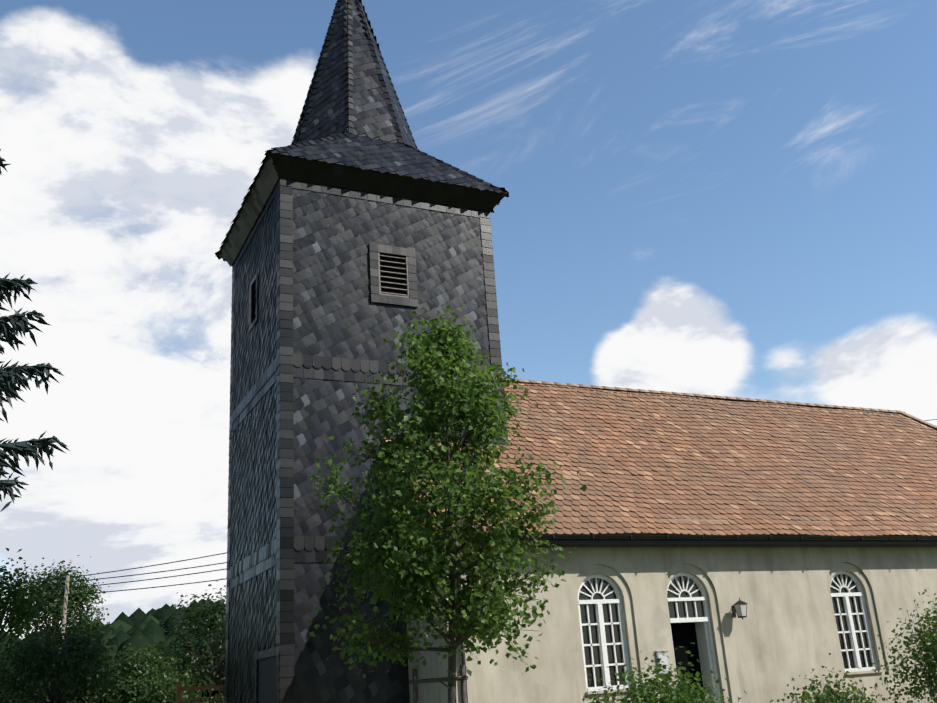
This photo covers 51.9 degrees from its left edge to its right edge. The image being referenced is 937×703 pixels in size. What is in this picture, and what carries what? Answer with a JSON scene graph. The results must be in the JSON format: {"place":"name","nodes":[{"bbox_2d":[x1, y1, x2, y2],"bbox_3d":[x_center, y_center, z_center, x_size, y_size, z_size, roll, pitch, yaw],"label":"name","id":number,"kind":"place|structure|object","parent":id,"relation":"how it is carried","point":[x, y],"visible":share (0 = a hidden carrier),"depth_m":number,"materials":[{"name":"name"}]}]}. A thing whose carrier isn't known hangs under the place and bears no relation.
{"place":"outdoors","nodes":[
{"label":"outdoors","id":0,"kind":"place"},
{"bbox_2d":[0,599,225,702],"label":"forest hill","id":1,"kind":"structure","parent":0,"point":[135,626],"depth_m":249.22,"materials":[{"name":"green plant"}]},
{"bbox_2d":[176,683,224,702],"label":"fence","id":2,"kind":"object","parent":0,"point":[179,688],"depth_m":23.90,"materials":[{"name":"brown wood"}]},
{"bbox_2d":[227,198,491,702],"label":"tower body","id":3,"kind":"structure","parent":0,"point":[266,680],"depth_m":20.97,"materials":[{"name":"grey stone"}]},
{"bbox_2d":[250,246,417,702],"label":"tower openings","id":4,"kind":"object","parent":3,"relation":"in","point":[393,276],"visible":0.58,"depth_m":21.84,"materials":[{"name":"grey wood"}]},
{"bbox_2d":[217,20,507,265],"bbox_3d":[-3.145,-6.832,25.958,5.910,8.468,5.610,5,-21,-25],"label":"spire","id":5,"kind":"object","parent":3,"relation":"on","point":[271,155],"visible":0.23,"depth_m":22.84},
{"bbox_2d":[0,0,936,639],"label":"sky","id":6,"kind":"structure","parent":0,"point":[730,198],"materials":[{"name":"blue"}]},
{"label":"ground","id":7,"kind":"structure","parent":0,"visible":0},
{"bbox_2d":[0,548,65,648],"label":"tree","id":8,"kind":"object","parent":7,"relation":"on","point":[19,609],"depth_m":24.40,"materials":[{"name":"green plant"}]},
{"bbox_2d":[0,149,68,511],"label":"blue spruce","id":9,"kind":"object","parent":7,"relation":"on","point":[11,376],"visible":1,"depth_m":8.17,"materials":[{"name":"green plant"}]},
{"bbox_2d":[2,639,92,702],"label":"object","id":10,"kind":"object","parent":7,"relation":"on","point":[54,699],"visible":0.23,"depth_m":26.06,"materials":[{"name":"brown plant"}]},
{"bbox_2d":[0,608,128,702],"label":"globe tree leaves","id":11,"kind":"object","parent":10,"relation":"on","point":[47,654],"visible":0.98,"depth_m":25.93,"materials":[{"name":"green plant"}]},
{"bbox_2d":[0,555,110,700],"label":"tree","id":12,"kind":"object","parent":7,"relation":"on","point":[71,604],"depth_m":55.03,"materials":[{"name":"green plant"}]},
{"bbox_2d":[0,656,224,702],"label":"low hedge leaves","id":13,"kind":"object","parent":7,"relation":"on","point":[144,689],"visible":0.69,"depth_m":29.21,"materials":[{"name":"green plant"}]},
{"bbox_2d":[2,552,226,653],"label":"utility pole","id":14,"kind":"object","parent":7,"relation":"on","point":[66,588],"visible":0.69,"depth_m":45.69,"materials":[{"name":"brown wood"}]},
{"bbox_2d":[110,661,155,701],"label":"shrub","id":15,"kind":"object","parent":7,"relation":"on","point":[131,693],"visible":0.25,"depth_m":30.20,"materials":[{"name":"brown plant"}]},
{"bbox_2d":[94,637,186,702],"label":"globe tree leaves","id":16,"kind":"object","parent":15,"relation":"attached to","point":[146,661],"visible":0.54,"depth_m":30.20,"materials":[{"name":"green plant"}]},
{"bbox_2d":[142,578,226,702],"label":"dark tree","id":17,"kind":"object","parent":7,"relation":"on","point":[196,627],"depth_m":32.80,"materials":[{"name":"green plant"}]},
{"bbox_2d":[224,178,508,702],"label":"tower slates","id":18,"kind":"object","parent":7,"relation":"on","point":[327,314],"visible":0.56,"depth_m":20.85,"materials":[{"name":"grey stone"}]},
{"bbox_2d":[215,0,508,266],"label":"spire slates","id":19,"kind":"object","parent":18,"relation":"on","point":[352,95],"visible":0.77,"depth_m":23.74,"materials":[{"name":"grey stone"}]},
{"bbox_2d":[403,478,936,702],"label":"nave walls","id":20,"kind":"structure","parent":7,"relation":"on","point":[776,640],"depth_m":20.26,"materials":[{"name":"beige paint"}]},
{"bbox_2d":[385,387,936,546],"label":"nave roof deck","id":21,"kind":"structure","parent":20,"relation":"on","point":[712,543],"depth_m":22.26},
{"bbox_2d":[385,380,936,535],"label":"nave roof tiles","id":22,"kind":"object","parent":21,"relation":"on","point":[610,510],"visible":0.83,"depth_m":23.82,"materials":[{"name":"brown tile"}]},
{"bbox_2d":[506,378,936,427],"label":"nave ridge tiles","id":23,"kind":"object","parent":22,"relation":"on","point":[714,396],"visible":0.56,"depth_m":28.02,"materials":[{"name":"brown tile"}]},
{"bbox_2d":[655,650,669,673],"bbox_3d":[3.883,6.197,19.218,0.290,0.440,0.065,5,-21,-25],"label":"notice board","id":24,"kind":"object","parent":20,"relation":"attached to","point":[665,659],"visible":0.79,"depth_m":19.21,"materials":[{"name":"grey paper"}]},
{"bbox_2d":[457,533,936,702],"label":"rain gutter","id":25,"kind":"object","parent":20,"relation":"attached to","point":[668,536],"visible":0.75,"depth_m":20.08,"materials":[{"name":"black metal"}]},
{"bbox_2d":[578,570,884,702],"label":"arched windows","id":26,"kind":"structure","parent":20,"relation":"in","point":[602,629],"depth_m":20.06,"materials":[{"name":"white wood"}]},
{"bbox_2d":[731,597,747,619],"bbox_3d":[5.688,5.412,20.256,0.230,0.450,0.360,5,-21,-25],"label":"wall lantern","id":27,"kind":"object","parent":20,"relation":"attached to","point":[739,607],"depth_m":20.15,"materials":[{"name":"grey metal"}]},
{"bbox_2d":[824,678,864,701],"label":"flowers","id":28,"kind":"object","parent":7,"relation":"on","point":[844,693],"visible":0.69,"depth_m":19.01,"materials":[{"name":"brown plant"}]},
{"bbox_2d":[770,653,893,702],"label":"shrub leaves","id":29,"kind":"object","parent":28,"relation":"attached to","point":[837,695],"visible":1,"depth_m":18.93,"materials":[{"name":"green plant"}]},
{"bbox_2d":[907,601,936,698],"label":"shrub stems","id":30,"kind":"object","parent":7,"relation":"on","point":[924,652],"visible":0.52,"depth_m":19.72,"materials":[{"name":"brown plant"}]},
{"bbox_2d":[854,588,936,702],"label":"leaves","id":31,"kind":"object","parent":30,"relation":"attached to","point":[931,664],"visible":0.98,"depth_m":19.66,"materials":[{"name":"green plant"}]},
{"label":"shrub stems","id":32,"kind":"object","parent":7,"relation":"on","visible":0},
{"bbox_2d":[582,643,746,702],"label":"shrub leaves","id":33,"kind":"object","parent":32,"relation":"on","point":[644,692],"visible":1,"depth_m":17.07,"materials":[{"name":"green plant"}]},
{"label":"gravel path","id":34,"kind":"structure","parent":0,"visible":0},
{"bbox_2d":[409,665,467,702],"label":"tree stakes","id":35,"kind":"object","parent":34,"relation":"on","point":[462,678],"visible":1,"depth_m":13.79,"materials":[{"name":"brown wood"}]},
{"bbox_2d":[306,300,586,702],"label":"lime tree","id":36,"kind":"object","parent":34,"relation":"on","point":[431,350],"depth_m":14.17,"materials":[{"name":"green plant"}]},
{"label":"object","id":37,"kind":"object","parent":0,"visible":0},
{"bbox_2d":[144,651,204,702],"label":"shrub","id":38,"kind":"object","parent":37,"relation":"on","point":[180,681],"visible":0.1,"depth_m":35.30,"materials":[{"name":"green plant"}]}
]}

